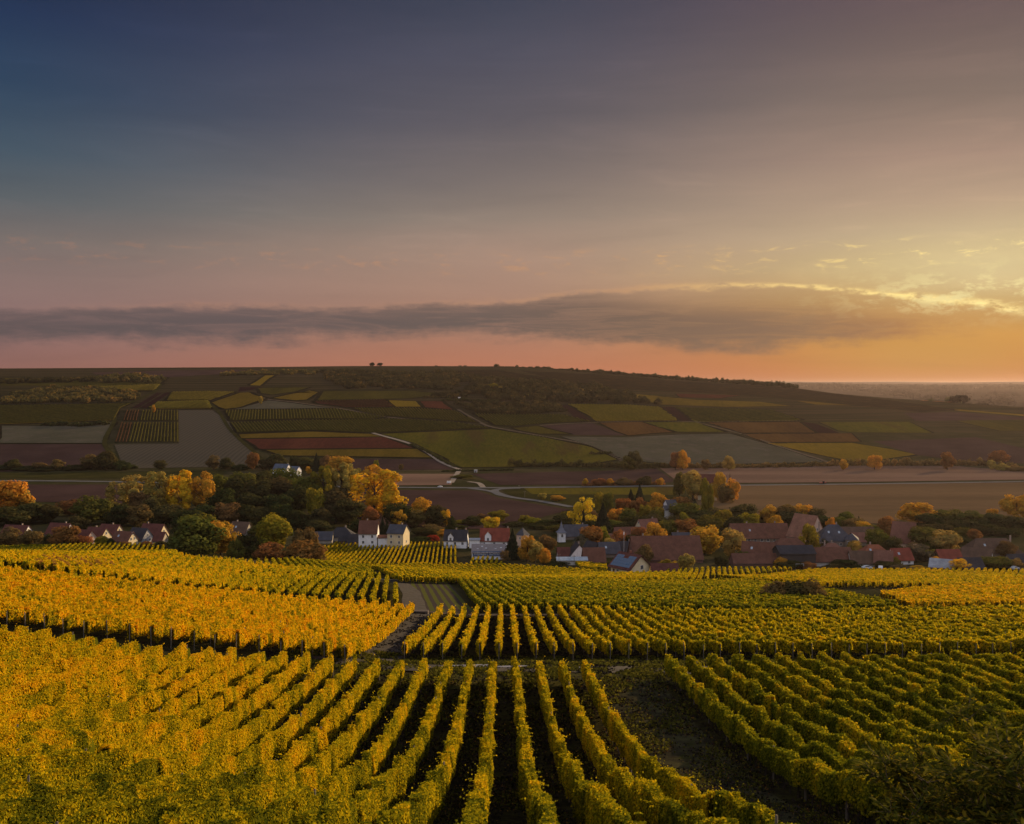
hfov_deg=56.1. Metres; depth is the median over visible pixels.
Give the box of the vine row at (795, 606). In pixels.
[644,578,801,609]
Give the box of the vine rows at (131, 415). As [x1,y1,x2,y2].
[124,409,138,420]
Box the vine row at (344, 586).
[334,570,357,599]
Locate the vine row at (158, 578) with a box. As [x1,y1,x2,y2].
[150,558,239,583]
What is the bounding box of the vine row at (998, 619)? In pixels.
[928,603,1023,624]
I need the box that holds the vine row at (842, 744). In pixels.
[706,653,965,783]
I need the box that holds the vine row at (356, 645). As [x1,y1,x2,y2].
[341,601,414,662]
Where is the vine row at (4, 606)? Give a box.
[0,583,206,619]
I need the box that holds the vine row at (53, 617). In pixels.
[43,586,243,628]
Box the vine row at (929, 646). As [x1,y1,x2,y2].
[780,606,940,653]
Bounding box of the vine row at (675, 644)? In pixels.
[617,604,685,658]
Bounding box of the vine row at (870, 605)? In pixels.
[692,578,876,608]
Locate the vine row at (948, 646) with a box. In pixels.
[791,607,959,653]
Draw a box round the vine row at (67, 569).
[64,552,183,572]
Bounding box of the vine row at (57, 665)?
[0,638,119,691]
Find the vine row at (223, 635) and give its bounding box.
[212,597,341,651]
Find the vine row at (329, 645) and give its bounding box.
[320,602,403,657]
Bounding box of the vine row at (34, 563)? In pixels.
[30,550,159,568]
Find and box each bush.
[0,465,12,470]
[0,526,22,544]
[13,465,36,470]
[17,529,44,544]
[28,467,63,470]
[40,533,52,544]
[64,464,88,470]
[71,535,93,543]
[94,535,108,545]
[106,538,114,545]
[112,460,132,470]
[140,541,152,546]
[152,541,169,548]
[230,464,249,470]
[410,536,432,543]
[427,535,438,541]
[447,515,457,527]
[450,474,472,477]
[545,561,568,565]
[571,534,590,546]
[590,478,605,485]
[614,477,633,485]
[636,476,651,485]
[659,559,670,562]
[714,555,728,566]
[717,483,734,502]
[758,581,787,594]
[772,560,802,568]
[773,557,786,565]
[783,580,803,594]
[797,561,816,568]
[800,578,827,596]
[820,564,840,568]
[889,564,914,568]
[909,565,927,568]
[995,463,1009,470]
[1004,466,1023,471]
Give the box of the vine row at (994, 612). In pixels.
[952,605,1023,618]
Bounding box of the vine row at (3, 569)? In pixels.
[0,566,22,573]
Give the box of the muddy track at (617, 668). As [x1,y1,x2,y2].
[288,655,714,673]
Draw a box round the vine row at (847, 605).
[679,577,855,608]
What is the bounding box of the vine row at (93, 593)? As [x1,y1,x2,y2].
[0,579,168,601]
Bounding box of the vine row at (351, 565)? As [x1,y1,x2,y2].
[339,561,369,577]
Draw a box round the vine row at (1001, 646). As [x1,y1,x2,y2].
[825,606,1013,653]
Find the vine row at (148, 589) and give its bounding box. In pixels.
[5,583,180,603]
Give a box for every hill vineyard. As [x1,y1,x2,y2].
[0,376,166,385]
[0,403,121,423]
[157,401,210,408]
[212,392,264,408]
[227,409,381,420]
[233,419,488,431]
[239,432,377,437]
[246,437,411,448]
[251,375,273,384]
[259,387,307,394]
[267,449,429,456]
[275,390,316,399]
[315,401,389,406]
[318,391,437,399]
[357,408,475,421]
[384,429,616,466]
[389,400,420,406]
[421,401,450,408]
[478,414,581,425]
[515,426,567,433]
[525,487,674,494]
[576,404,672,420]
[601,422,670,434]
[636,394,787,406]
[646,422,723,431]
[677,394,738,397]
[684,410,800,421]
[709,422,814,432]
[747,433,859,441]
[769,443,914,460]
[799,401,844,404]
[820,422,930,432]
[955,409,1023,415]
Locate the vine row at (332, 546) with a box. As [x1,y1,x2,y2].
[321,541,337,556]
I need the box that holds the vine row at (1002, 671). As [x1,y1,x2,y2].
[949,650,1023,683]
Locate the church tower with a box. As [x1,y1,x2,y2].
[556,521,566,541]
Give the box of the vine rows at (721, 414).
[675,407,797,420]
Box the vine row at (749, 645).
[662,605,759,657]
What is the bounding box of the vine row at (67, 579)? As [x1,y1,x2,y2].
[0,572,103,589]
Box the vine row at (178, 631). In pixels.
[168,594,317,648]
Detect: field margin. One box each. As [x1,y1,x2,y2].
[0,376,169,385]
[0,403,131,424]
[0,421,117,443]
[147,400,213,408]
[163,391,237,400]
[211,392,268,409]
[223,408,387,420]
[230,418,491,432]
[235,400,332,408]
[237,431,382,438]
[242,436,415,449]
[247,375,276,385]
[255,387,311,394]
[262,448,431,457]
[271,390,320,400]
[310,399,395,407]
[314,390,438,399]
[351,407,480,422]
[378,429,619,467]
[385,400,423,406]
[418,401,456,409]
[471,413,594,425]
[510,425,571,433]
[560,433,823,464]
[567,404,680,421]
[598,421,676,435]
[641,421,726,431]
[643,394,789,406]
[674,407,804,421]
[706,421,817,432]
[742,433,861,442]
[767,442,916,461]
[819,421,933,432]
[952,409,1016,415]
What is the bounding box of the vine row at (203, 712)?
[0,651,287,779]
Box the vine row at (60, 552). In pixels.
[0,549,116,556]
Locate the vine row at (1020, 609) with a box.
[987,603,1023,612]
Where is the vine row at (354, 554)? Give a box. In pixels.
[344,545,361,561]
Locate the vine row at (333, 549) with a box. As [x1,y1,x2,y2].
[324,542,340,557]
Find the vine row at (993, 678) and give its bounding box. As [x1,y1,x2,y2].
[927,648,1023,693]
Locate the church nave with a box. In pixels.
[563,522,587,539]
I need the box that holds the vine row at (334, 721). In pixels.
[7,654,380,823]
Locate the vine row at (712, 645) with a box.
[640,605,723,657]
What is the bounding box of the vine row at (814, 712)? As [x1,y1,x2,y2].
[730,653,968,774]
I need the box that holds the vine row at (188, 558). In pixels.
[175,555,190,567]
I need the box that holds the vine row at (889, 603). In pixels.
[707,578,896,607]
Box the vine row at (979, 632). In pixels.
[849,606,1023,653]
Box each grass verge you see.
[398,658,750,665]
[447,672,678,688]
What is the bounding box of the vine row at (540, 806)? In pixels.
[509,656,559,823]
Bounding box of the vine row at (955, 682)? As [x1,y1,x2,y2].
[884,654,1022,710]
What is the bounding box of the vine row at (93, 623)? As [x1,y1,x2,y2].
[83,590,268,637]
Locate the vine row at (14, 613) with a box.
[5,586,218,629]
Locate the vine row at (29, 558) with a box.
[4,549,142,565]
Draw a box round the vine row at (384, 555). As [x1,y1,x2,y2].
[378,545,389,563]
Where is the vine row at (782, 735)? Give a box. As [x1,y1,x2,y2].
[685,655,956,792]
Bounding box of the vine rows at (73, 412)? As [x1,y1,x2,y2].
[0,403,129,422]
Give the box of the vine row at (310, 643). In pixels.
[298,599,390,655]
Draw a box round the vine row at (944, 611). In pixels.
[910,605,1023,628]
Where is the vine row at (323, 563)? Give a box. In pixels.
[316,559,343,573]
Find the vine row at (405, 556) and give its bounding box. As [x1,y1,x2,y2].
[402,541,411,564]
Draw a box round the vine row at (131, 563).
[127,555,150,566]
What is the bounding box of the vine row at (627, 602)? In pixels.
[546,577,638,609]
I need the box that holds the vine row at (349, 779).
[159,657,430,823]
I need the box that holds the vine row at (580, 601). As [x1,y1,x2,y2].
[518,577,589,608]
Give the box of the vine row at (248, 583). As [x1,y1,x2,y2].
[237,563,293,590]
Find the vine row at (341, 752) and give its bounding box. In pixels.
[113,660,407,823]
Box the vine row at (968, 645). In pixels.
[802,605,979,653]
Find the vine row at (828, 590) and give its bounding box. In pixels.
[719,577,878,597]
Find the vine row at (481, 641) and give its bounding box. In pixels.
[475,602,490,659]
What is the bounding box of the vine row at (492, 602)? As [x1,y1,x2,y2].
[465,577,497,609]
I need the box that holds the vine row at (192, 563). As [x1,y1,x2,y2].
[186,554,200,568]
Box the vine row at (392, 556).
[387,545,397,564]
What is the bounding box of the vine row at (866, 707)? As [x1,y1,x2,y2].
[774,650,1003,760]
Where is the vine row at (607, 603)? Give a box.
[533,576,614,609]
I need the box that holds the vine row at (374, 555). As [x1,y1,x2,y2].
[367,545,381,564]
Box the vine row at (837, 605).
[673,578,843,609]
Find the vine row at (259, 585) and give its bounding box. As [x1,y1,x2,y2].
[248,564,302,591]
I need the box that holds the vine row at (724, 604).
[604,577,732,610]
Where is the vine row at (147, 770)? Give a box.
[0,654,333,802]
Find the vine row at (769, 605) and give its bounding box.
[629,578,779,610]
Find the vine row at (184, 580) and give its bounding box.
[174,560,253,584]
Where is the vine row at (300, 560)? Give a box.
[296,556,319,573]
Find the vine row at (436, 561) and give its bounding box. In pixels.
[435,542,439,563]
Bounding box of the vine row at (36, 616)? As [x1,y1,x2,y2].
[24,587,230,625]
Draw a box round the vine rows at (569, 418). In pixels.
[475,413,588,424]
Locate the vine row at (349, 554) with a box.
[340,543,358,561]
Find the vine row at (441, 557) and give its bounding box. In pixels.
[440,541,443,562]
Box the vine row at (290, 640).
[278,598,379,651]
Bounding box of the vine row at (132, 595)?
[11,582,193,606]
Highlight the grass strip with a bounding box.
[605,685,828,823]
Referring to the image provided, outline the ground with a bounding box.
[0,366,1023,823]
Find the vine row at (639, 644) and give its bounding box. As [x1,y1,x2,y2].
[592,604,649,659]
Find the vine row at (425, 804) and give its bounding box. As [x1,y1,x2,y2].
[361,658,476,823]
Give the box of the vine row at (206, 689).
[0,651,265,761]
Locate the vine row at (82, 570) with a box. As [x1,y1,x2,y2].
[77,553,190,574]
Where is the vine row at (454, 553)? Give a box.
[454,544,455,562]
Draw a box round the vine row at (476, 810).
[453,656,498,823]
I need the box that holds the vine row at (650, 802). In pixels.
[557,658,738,823]
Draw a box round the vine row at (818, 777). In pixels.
[664,654,975,823]
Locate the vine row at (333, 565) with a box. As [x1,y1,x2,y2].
[322,560,350,575]
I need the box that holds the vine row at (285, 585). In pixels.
[273,565,317,593]
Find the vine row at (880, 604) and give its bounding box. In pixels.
[699,579,885,607]
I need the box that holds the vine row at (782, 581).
[733,577,850,591]
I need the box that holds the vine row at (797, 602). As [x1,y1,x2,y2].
[650,578,812,609]
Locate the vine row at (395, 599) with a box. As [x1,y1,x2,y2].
[392,582,398,605]
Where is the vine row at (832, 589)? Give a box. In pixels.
[727,579,862,595]
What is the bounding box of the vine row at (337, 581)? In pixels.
[321,569,349,597]
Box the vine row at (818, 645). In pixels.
[710,606,831,657]
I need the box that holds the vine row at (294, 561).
[289,556,311,574]
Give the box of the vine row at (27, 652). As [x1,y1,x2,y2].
[0,632,74,663]
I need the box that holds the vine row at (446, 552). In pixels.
[445,544,447,562]
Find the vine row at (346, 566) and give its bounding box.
[336,561,361,574]
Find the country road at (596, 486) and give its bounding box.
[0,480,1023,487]
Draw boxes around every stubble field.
[114,410,260,467]
[360,474,453,484]
[660,465,1023,482]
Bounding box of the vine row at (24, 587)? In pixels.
[0,576,115,592]
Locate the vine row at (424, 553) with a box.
[421,542,427,563]
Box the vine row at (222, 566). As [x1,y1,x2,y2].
[219,556,226,569]
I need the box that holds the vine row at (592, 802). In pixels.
[532,660,646,823]
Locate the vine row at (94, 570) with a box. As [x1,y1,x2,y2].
[89,555,196,575]
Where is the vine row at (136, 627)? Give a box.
[126,592,293,641]
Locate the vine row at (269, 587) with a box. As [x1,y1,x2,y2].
[261,565,308,592]
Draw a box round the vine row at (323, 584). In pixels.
[311,569,340,596]
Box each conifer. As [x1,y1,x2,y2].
[311,452,319,471]
[379,516,384,534]
[384,520,387,534]
[504,528,519,560]
[580,511,585,523]
[594,503,612,533]
[627,489,634,500]
[634,484,645,502]
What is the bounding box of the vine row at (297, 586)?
[287,568,325,594]
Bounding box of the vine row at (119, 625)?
[104,592,280,637]
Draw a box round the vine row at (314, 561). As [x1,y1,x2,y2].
[308,558,334,571]
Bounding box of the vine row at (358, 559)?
[354,545,369,562]
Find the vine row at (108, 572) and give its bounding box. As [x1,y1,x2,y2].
[102,555,207,577]
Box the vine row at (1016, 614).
[964,604,1023,617]
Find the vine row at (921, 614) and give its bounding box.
[883,605,1023,632]
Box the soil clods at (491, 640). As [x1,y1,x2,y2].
[260,610,862,673]
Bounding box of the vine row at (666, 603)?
[568,576,672,609]
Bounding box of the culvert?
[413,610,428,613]
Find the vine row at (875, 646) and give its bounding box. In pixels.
[745,605,887,657]
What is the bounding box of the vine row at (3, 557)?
[0,550,132,565]
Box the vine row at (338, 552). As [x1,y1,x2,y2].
[327,543,347,559]
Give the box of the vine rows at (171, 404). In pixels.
[149,400,211,408]
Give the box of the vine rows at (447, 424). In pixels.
[231,418,485,431]
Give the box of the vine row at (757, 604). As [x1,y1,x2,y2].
[625,579,766,609]
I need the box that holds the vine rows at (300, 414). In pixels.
[226,408,383,419]
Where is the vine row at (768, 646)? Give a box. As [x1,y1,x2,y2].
[674,603,777,657]
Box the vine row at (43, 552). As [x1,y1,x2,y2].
[0,549,76,553]
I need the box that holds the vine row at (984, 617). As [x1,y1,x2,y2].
[919,605,1023,625]
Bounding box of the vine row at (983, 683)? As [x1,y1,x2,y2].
[906,650,1023,709]
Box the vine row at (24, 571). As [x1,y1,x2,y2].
[0,565,36,574]
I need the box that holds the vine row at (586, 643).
[557,603,596,659]
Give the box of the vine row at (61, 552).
[2,550,110,555]
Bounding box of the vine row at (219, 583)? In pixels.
[213,562,277,588]
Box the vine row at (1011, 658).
[996,652,1023,666]
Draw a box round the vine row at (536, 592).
[505,576,566,610]
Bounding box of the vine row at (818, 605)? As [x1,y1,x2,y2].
[657,578,823,609]
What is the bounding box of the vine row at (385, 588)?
[382,574,388,602]
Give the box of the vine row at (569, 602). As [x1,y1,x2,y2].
[511,577,578,609]
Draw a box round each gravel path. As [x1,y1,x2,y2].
[373,433,461,482]
[391,470,492,470]
[469,481,484,486]
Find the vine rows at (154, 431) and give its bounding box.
[129,422,177,441]
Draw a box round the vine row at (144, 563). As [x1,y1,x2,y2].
[139,553,161,567]
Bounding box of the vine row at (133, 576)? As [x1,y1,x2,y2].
[126,556,222,580]
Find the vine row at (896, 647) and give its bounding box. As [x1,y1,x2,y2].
[755,606,905,657]
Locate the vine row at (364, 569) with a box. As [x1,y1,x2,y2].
[349,562,376,577]
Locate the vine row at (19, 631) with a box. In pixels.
[0,623,28,643]
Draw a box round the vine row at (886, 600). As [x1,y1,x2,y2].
[713,578,897,603]
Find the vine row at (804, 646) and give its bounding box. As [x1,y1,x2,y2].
[698,605,813,658]
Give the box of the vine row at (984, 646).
[814,608,995,654]
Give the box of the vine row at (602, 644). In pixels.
[569,605,612,658]
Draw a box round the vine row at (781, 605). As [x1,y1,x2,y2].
[638,578,791,608]
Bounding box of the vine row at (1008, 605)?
[998,601,1023,609]
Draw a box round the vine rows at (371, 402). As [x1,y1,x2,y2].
[316,399,391,406]
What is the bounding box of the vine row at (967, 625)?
[872,607,1022,635]
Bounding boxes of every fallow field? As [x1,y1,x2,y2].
[0,423,110,442]
[237,400,327,408]
[404,581,473,612]
[561,434,822,463]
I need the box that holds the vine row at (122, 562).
[115,555,139,565]
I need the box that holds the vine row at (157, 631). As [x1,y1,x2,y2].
[147,594,306,645]
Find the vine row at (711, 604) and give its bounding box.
[595,577,719,609]
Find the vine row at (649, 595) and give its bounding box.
[574,576,684,609]
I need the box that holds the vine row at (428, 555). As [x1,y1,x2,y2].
[426,542,431,563]
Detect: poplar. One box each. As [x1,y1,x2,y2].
[105,474,145,505]
[142,471,180,505]
[165,469,192,509]
[190,471,215,506]
[309,465,334,496]
[325,462,352,495]
[348,463,363,498]
[348,469,408,516]
[357,464,383,496]
[700,478,710,509]
[708,484,713,510]
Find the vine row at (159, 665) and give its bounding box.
[0,641,189,726]
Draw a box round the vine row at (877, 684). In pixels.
[816,649,1023,745]
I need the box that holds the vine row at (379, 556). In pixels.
[372,544,385,564]
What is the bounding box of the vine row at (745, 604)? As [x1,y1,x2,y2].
[615,578,755,610]
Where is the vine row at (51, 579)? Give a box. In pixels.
[0,573,89,585]
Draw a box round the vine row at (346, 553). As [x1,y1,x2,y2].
[335,542,355,561]
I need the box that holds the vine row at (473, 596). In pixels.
[456,575,486,609]
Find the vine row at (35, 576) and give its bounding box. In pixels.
[0,570,77,582]
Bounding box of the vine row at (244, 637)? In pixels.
[234,595,354,649]
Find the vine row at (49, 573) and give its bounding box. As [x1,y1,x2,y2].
[0,570,63,580]
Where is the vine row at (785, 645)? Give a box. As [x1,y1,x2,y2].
[686,607,795,655]
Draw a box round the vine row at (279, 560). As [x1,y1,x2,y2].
[277,557,293,571]
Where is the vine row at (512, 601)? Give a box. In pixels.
[477,577,521,609]
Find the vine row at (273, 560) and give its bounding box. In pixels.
[271,557,285,573]
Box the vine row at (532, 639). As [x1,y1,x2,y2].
[522,605,539,657]
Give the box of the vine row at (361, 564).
[354,562,373,571]
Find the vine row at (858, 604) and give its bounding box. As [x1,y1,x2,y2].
[685,578,867,608]
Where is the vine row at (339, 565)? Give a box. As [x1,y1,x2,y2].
[327,560,357,576]
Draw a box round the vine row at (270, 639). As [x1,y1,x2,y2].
[255,597,366,651]
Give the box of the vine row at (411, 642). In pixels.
[401,603,443,658]
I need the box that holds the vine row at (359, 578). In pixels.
[346,570,365,599]
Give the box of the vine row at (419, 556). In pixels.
[416,541,423,563]
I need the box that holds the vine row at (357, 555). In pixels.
[349,545,365,562]
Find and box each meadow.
[0,470,223,478]
[503,489,675,512]
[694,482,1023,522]
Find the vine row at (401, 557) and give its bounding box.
[397,545,406,564]
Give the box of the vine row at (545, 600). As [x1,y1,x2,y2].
[498,576,555,609]
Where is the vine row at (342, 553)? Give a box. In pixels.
[330,542,351,560]
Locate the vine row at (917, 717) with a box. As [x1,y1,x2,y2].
[797,651,1009,752]
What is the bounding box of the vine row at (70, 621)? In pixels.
[62,588,255,633]
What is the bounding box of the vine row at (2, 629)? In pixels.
[0,624,7,635]
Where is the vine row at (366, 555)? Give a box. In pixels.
[358,544,373,562]
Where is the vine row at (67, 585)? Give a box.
[0,575,129,595]
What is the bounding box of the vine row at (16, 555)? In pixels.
[0,550,125,557]
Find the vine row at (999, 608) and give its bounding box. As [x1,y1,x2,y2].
[974,605,1023,613]
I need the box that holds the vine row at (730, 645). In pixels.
[650,605,741,654]
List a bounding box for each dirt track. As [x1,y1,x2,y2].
[102,384,161,460]
[209,403,263,459]
[265,398,403,418]
[345,580,429,661]
[457,409,621,459]
[548,420,786,424]
[697,422,828,461]
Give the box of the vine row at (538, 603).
[491,576,543,609]
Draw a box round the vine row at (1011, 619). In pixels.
[944,605,1023,621]
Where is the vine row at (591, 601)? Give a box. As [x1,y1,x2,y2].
[525,576,602,607]
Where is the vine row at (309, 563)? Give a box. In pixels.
[301,558,328,574]
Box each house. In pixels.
[0,523,32,537]
[44,521,72,537]
[76,529,97,543]
[87,525,112,538]
[100,522,123,534]
[111,530,138,544]
[130,527,152,542]
[141,522,169,535]
[151,531,168,542]
[230,520,251,535]
[272,463,289,471]
[289,466,301,475]
[314,531,333,543]
[333,525,355,540]
[338,534,347,544]
[347,534,358,545]
[358,518,379,548]
[377,535,386,548]
[386,523,410,548]
[443,528,468,547]
[469,538,480,547]
[479,526,509,544]
[516,528,529,546]
[555,557,587,564]
[556,547,570,556]
[569,541,581,556]
[581,547,606,563]
[583,540,597,546]
[597,542,620,557]
[607,550,649,572]
[612,527,640,539]
[617,539,629,551]
[627,533,703,562]
[634,517,657,535]
[649,563,678,571]
[662,505,673,517]
[663,499,676,505]
[671,530,691,534]
[698,473,716,499]
[727,521,788,541]
[728,553,776,565]
[741,541,773,552]
[772,545,816,563]
[774,538,805,545]
[785,513,822,541]
[814,547,850,565]
[817,522,847,546]
[821,540,839,546]
[841,526,874,534]
[845,533,858,546]
[847,550,873,566]
[850,532,867,545]
[857,542,884,550]
[873,549,893,565]
[889,548,914,564]
[890,521,916,546]
[928,558,954,569]
[933,549,962,558]
[955,557,985,570]
[960,535,1022,556]
[961,546,993,557]
[1005,554,1023,569]
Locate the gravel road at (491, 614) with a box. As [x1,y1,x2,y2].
[429,611,605,615]
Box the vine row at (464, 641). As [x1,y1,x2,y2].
[458,604,479,658]
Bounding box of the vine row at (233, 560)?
[230,557,235,572]
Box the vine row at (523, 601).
[484,577,532,609]
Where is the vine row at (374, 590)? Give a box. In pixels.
[369,572,380,602]
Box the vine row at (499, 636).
[494,603,503,658]
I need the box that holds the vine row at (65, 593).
[0,579,154,599]
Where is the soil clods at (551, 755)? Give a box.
[273,664,903,823]
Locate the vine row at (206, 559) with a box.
[198,556,208,568]
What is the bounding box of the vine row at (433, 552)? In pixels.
[431,541,435,562]
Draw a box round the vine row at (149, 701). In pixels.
[0,647,236,753]
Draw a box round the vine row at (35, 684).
[0,639,140,700]
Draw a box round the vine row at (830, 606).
[667,578,834,609]
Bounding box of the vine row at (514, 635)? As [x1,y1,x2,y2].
[509,604,520,658]
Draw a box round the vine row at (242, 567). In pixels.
[240,557,245,573]
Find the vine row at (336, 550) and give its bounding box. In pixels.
[324,542,344,559]
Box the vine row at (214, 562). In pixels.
[208,556,217,569]
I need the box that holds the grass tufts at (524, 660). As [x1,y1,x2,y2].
[266,647,971,677]
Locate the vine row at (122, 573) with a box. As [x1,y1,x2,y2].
[114,555,215,578]
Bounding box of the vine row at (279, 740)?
[0,654,358,823]
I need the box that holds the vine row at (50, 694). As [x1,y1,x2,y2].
[0,643,164,717]
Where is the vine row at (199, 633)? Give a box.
[189,595,330,650]
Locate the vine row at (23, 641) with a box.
[0,625,51,655]
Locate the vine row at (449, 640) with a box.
[439,603,466,659]
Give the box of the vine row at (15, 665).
[0,636,98,676]
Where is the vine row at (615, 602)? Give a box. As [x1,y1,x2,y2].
[540,576,626,608]
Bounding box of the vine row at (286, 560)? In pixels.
[283,557,302,571]
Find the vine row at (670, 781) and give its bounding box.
[581,659,882,823]
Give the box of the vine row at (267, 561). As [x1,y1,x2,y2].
[264,557,275,573]
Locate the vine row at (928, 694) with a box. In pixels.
[840,651,1023,737]
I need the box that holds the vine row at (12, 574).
[0,569,49,577]
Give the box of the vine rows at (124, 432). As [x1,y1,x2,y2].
[116,422,130,441]
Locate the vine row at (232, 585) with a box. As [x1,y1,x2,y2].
[225,564,284,589]
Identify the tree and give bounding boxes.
[0,480,35,508]
[0,506,40,524]
[3,459,23,469]
[14,488,34,507]
[16,502,50,523]
[30,462,49,467]
[36,504,63,522]
[47,525,80,543]
[49,459,65,468]
[55,499,76,516]
[67,515,91,529]
[68,495,113,525]
[80,454,97,469]
[92,450,117,469]
[99,502,118,523]
[102,503,129,526]
[126,503,153,527]
[128,491,151,506]
[141,498,160,522]
[150,504,183,528]
[152,460,167,468]
[165,514,227,555]
[169,509,201,526]
[179,512,216,553]
[193,503,217,518]
[204,487,235,506]
[205,455,219,469]
[206,502,240,524]
[210,520,241,555]
[213,474,227,492]
[219,457,234,469]
[223,474,248,500]
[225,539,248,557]
[227,471,256,483]
[232,504,254,521]
[234,492,264,508]
[235,478,273,507]
[235,534,259,558]
[245,452,259,469]
[247,506,271,525]
[247,525,261,535]
[247,536,270,559]
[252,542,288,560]
[254,470,271,484]
[255,512,292,547]
[258,458,274,469]
[262,493,293,509]
[264,453,287,468]
[267,476,293,495]
[268,504,293,518]
[270,467,301,485]
[280,539,327,559]
[281,484,308,511]
[286,510,309,528]
[289,456,297,466]
[291,527,318,546]
[294,476,324,502]
[295,456,313,469]
[303,519,331,530]
[305,466,311,474]
[305,487,328,514]
[305,507,333,523]
[315,544,326,559]
[319,454,329,466]
[323,486,355,522]
[325,456,353,471]
[333,499,366,525]
[346,519,360,531]
[361,505,379,519]
[383,502,412,524]
[390,509,406,523]
[406,510,427,527]
[410,496,431,517]
[410,527,436,535]
[422,523,444,531]
[423,504,446,525]
[436,529,443,536]
[440,509,450,525]
[443,525,468,529]
[461,515,482,525]
[477,513,486,519]
[481,516,499,527]
[487,510,509,520]
[499,550,510,562]
[501,521,527,526]
[517,535,534,561]
[518,515,528,521]
[523,517,540,523]
[528,523,547,528]
[528,539,543,562]
[535,520,558,525]
[536,548,550,563]
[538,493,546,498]
[538,534,556,551]
[545,524,562,530]
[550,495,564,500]
[552,514,575,523]
[561,511,582,521]
[566,497,596,523]
[579,520,595,528]
[579,525,602,541]
[586,509,597,520]
[593,492,604,513]
[600,526,609,541]
[601,492,613,514]
[605,537,615,541]
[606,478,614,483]
[607,508,623,520]
[609,519,626,528]
[610,529,629,541]
[615,498,630,510]
[616,521,634,526]
[618,507,636,521]
[619,456,636,469]
[621,534,639,540]
[627,450,642,469]
[628,515,647,525]
[629,497,647,512]
[630,527,646,535]
[634,544,653,561]
[637,504,651,515]
[641,513,662,520]
[643,509,665,519]
[644,521,667,535]
[647,492,668,509]
[649,506,664,515]
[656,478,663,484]
[658,519,678,535]
[664,515,682,522]
[668,502,701,516]
[669,452,680,469]
[672,496,700,509]
[673,471,685,495]
[674,518,697,532]
[676,553,695,571]
[677,449,690,469]
[679,512,690,520]
[680,470,702,499]
[687,513,702,523]
[690,525,723,553]
[693,509,712,517]
[695,514,723,531]
[701,459,710,469]
[707,507,722,515]
[711,471,726,499]
[713,509,733,529]
[721,456,734,469]
[721,527,745,555]
[723,516,743,528]
[726,478,740,501]
[729,503,759,517]
[737,512,759,522]
[760,504,777,520]
[766,515,783,522]
[776,503,795,514]
[776,511,804,523]
[793,503,812,513]
[798,523,820,546]
[807,507,826,518]
[818,515,829,527]
[825,517,834,525]
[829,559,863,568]
[834,516,846,526]
[838,511,854,518]
[839,459,848,469]
[841,518,865,526]
[846,540,861,549]
[855,521,869,526]
[860,524,879,529]
[864,528,889,545]
[867,455,882,469]
[873,560,882,567]
[877,516,895,535]
[879,561,904,567]
[880,535,903,549]
[893,556,901,562]
[895,502,937,523]
[904,542,935,561]
[907,526,936,549]
[915,512,944,524]
[921,524,952,533]
[925,541,944,549]
[926,529,962,548]
[934,509,963,522]
[940,451,956,469]
[944,519,983,530]
[949,558,971,567]
[953,510,984,522]
[953,527,969,537]
[958,535,971,544]
[966,529,982,538]
[975,523,1004,534]
[977,513,1004,524]
[981,556,1012,569]
[986,509,998,514]
[987,450,1010,462]
[987,460,995,468]
[995,515,1023,531]
[995,540,1018,555]
[998,494,1023,517]
[1011,557,1023,567]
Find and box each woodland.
[0,375,95,383]
[0,384,140,403]
[94,372,166,382]
[219,368,319,375]
[319,368,471,389]
[423,389,471,397]
[462,373,662,404]
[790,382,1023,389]
[818,386,1020,406]
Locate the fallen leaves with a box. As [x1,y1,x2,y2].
[286,666,882,823]
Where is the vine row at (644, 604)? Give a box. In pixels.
[553,576,650,609]
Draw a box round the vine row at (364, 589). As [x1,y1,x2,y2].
[357,572,373,600]
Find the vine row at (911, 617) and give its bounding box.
[862,606,1023,636]
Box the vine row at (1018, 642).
[838,605,1023,653]
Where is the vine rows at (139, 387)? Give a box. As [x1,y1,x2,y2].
[101,384,159,390]
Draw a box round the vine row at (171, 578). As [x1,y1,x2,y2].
[163,559,246,583]
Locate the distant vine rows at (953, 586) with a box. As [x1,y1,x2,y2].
[0,542,1023,608]
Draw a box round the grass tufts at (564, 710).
[274,663,909,823]
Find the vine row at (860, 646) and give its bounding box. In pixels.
[733,607,867,656]
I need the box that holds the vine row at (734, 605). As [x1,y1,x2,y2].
[610,578,743,610]
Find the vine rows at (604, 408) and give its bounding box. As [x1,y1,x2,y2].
[568,404,675,420]
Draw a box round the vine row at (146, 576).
[139,557,230,581]
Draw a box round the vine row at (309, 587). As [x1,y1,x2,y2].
[298,568,333,594]
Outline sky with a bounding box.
[0,0,1023,381]
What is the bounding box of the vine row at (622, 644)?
[579,605,631,658]
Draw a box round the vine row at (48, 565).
[40,550,166,570]
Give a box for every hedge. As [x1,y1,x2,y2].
[8,464,137,469]
[41,420,110,426]
[409,443,459,467]
[441,397,500,401]
[441,468,513,471]
[507,456,674,467]
[581,481,665,485]
[589,450,612,453]
[687,460,825,467]
[821,457,983,465]
[979,461,1023,470]
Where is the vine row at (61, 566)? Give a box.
[53,551,174,571]
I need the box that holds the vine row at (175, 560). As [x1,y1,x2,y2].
[164,555,179,566]
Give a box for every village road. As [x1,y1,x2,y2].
[468,488,573,506]
[490,488,517,496]
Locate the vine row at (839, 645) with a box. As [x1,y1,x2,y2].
[720,606,853,655]
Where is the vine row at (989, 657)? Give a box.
[972,653,1023,674]
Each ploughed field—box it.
[0,444,113,471]
[24,485,121,503]
[92,370,258,376]
[132,393,160,407]
[140,392,169,407]
[238,387,261,391]
[330,459,450,469]
[356,490,568,528]
[427,370,558,379]
[473,469,673,484]
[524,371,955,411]
[544,423,622,434]
[562,405,591,421]
[663,407,689,420]
[803,422,837,432]
[874,437,1023,462]
[905,412,1023,420]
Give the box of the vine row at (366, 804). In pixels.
[279,660,454,823]

